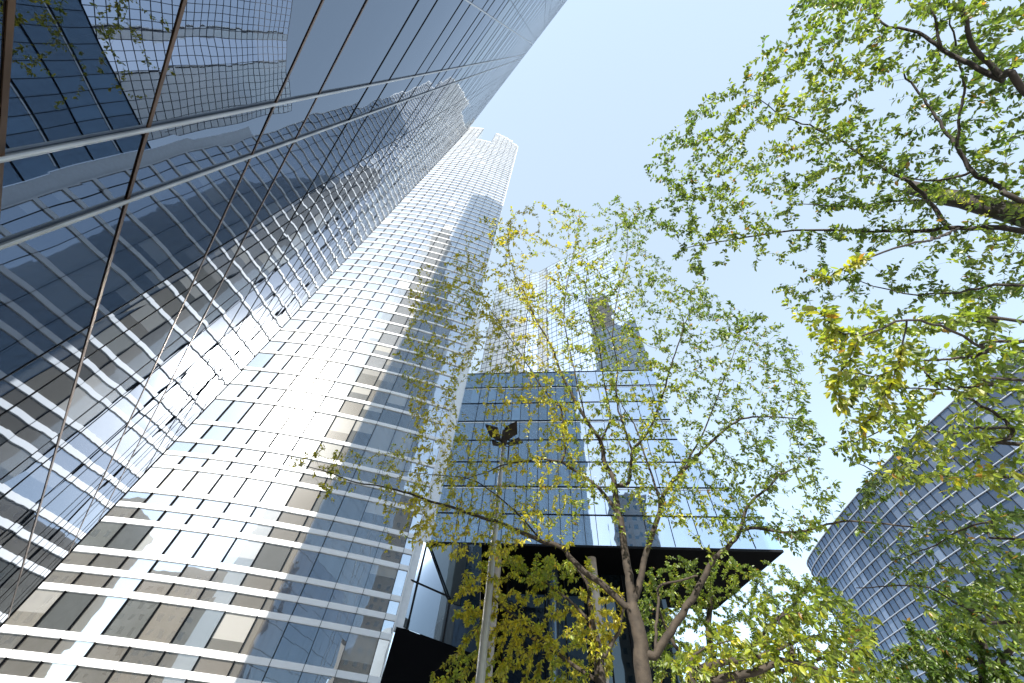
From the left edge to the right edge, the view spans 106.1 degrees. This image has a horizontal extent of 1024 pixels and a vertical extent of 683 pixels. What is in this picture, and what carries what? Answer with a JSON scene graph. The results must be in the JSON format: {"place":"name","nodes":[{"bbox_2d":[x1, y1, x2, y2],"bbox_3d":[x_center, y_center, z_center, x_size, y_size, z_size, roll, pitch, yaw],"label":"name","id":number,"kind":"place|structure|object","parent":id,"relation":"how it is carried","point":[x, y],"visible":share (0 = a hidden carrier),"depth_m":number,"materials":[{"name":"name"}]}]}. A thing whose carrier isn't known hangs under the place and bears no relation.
{"place":"outdoors","nodes":[
{"label":"outdoors","id":0,"kind":"place"},
{"bbox_2d":[0,127,517,682],"bbox_3d":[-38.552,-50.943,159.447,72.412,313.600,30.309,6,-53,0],"label":"curved glass tower","id":1,"kind":"structure","parent":0,"point":[220,543],"depth_m":45.52,"materials":[{"name":"white"}]},
{"bbox_2d":[420,369,783,682],"bbox_3d":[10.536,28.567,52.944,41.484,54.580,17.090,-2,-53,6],"label":"cantilevered glass building","id":2,"kind":"structure","parent":0,"point":[597,540],"depth_m":48.63,"materials":[{"name":"blue glass"}]},
{"bbox_2d":[380,542,486,682],"bbox_3d":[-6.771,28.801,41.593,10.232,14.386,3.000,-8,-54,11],"label":"faceted glass entrance","id":3,"kind":"object","parent":2,"relation":"attached to","point":[413,657],"visible":0.82,"depth_m":39.76,"materials":[{"name":"blue"}]},
{"bbox_2d":[384,0,1023,682],"label":"sky","id":4,"kind":"structure","parent":0,"point":[583,108],"materials":[{"name":"blue"}]},
{"label":"plaza ground","id":5,"kind":"structure","parent":0,"visible":0},
{"bbox_2d":[0,0,566,627],"bbox_3d":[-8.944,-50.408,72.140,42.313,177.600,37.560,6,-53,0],"label":"mirror glass building","id":6,"kind":"structure","parent":5,"relation":"on","point":[200,200],"depth_m":7.84,"materials":[{"name":"blue glass"}]},
{"bbox_2d":[475,421,522,682],"bbox_3d":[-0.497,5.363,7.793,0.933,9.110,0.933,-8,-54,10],"label":"street lamp","id":7,"kind":"object","parent":5,"relation":"on","point":[483,642],"visible":0.78,"depth_m":8.16,"materials":[{"name":"grey metal"}]},
{"bbox_2d":[429,547,625,682],"bbox_3d":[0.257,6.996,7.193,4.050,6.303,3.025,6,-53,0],"label":"young tree","id":8,"kind":"object","parent":5,"relation":"on","point":[602,671],"visible":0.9,"depth_m":8.03,"materials":[{"name":"green plant"}]},
{"bbox_2d":[480,236,649,372],"bbox_3d":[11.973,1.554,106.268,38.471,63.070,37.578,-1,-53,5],"label":"gridded office tower","id":9,"kind":"structure","parent":5,"relation":"on","point":[512,303],"depth_m":98.25,"materials":[{"name":"white glass"}]},
{"bbox_2d":[289,195,953,682],"bbox_3d":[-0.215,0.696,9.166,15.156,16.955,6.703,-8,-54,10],"label":"leafy tree","id":10,"kind":"object","parent":5,"relation":"on","point":[643,655],"visible":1,"depth_m":8.20,"materials":[{"name":"green plant"}]},
{"bbox_2d":[636,555,899,682],"bbox_3d":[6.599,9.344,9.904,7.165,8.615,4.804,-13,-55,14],"label":"bushy tree","id":11,"kind":"object","parent":5,"relation":"on","point":[884,674],"visible":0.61,"depth_m":11.11,"materials":[{"name":"green plant"}]},
{"bbox_2d":[662,576,883,682],"bbox_3d":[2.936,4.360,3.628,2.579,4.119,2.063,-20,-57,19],"label":"spreading tree","id":12,"kind":"object","parent":5,"relation":"on","point":[789,628],"visible":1,"depth_m":4.33,"materials":[{"name":"green plant"}]},
{"bbox_2d":[642,0,1023,655],"bbox_3d":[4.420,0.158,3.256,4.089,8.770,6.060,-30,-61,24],"label":"overhanging tree","id":13,"kind":"object","parent":5,"relation":"on","point":[934,192],"visible":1,"depth_m":3.82,"materials":[{"name":"green plant"}]},
{"bbox_2d":[806,350,1023,682],"bbox_3d":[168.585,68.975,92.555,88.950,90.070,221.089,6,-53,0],"label":"curved finned building","id":14,"kind":"structure","parent":5,"relation":"on","point":[847,561],"depth_m":121.43,"materials":[{"name":"blue glass"}]},
{"bbox_2d":[881,553,1023,682],"bbox_3d":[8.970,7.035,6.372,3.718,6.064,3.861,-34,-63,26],"label":"shaded tree","id":15,"kind":"object","parent":5,"relation":"on","point":[937,669],"visible":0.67,"depth_m":7.24,"materials":[{"name":"green plant"}]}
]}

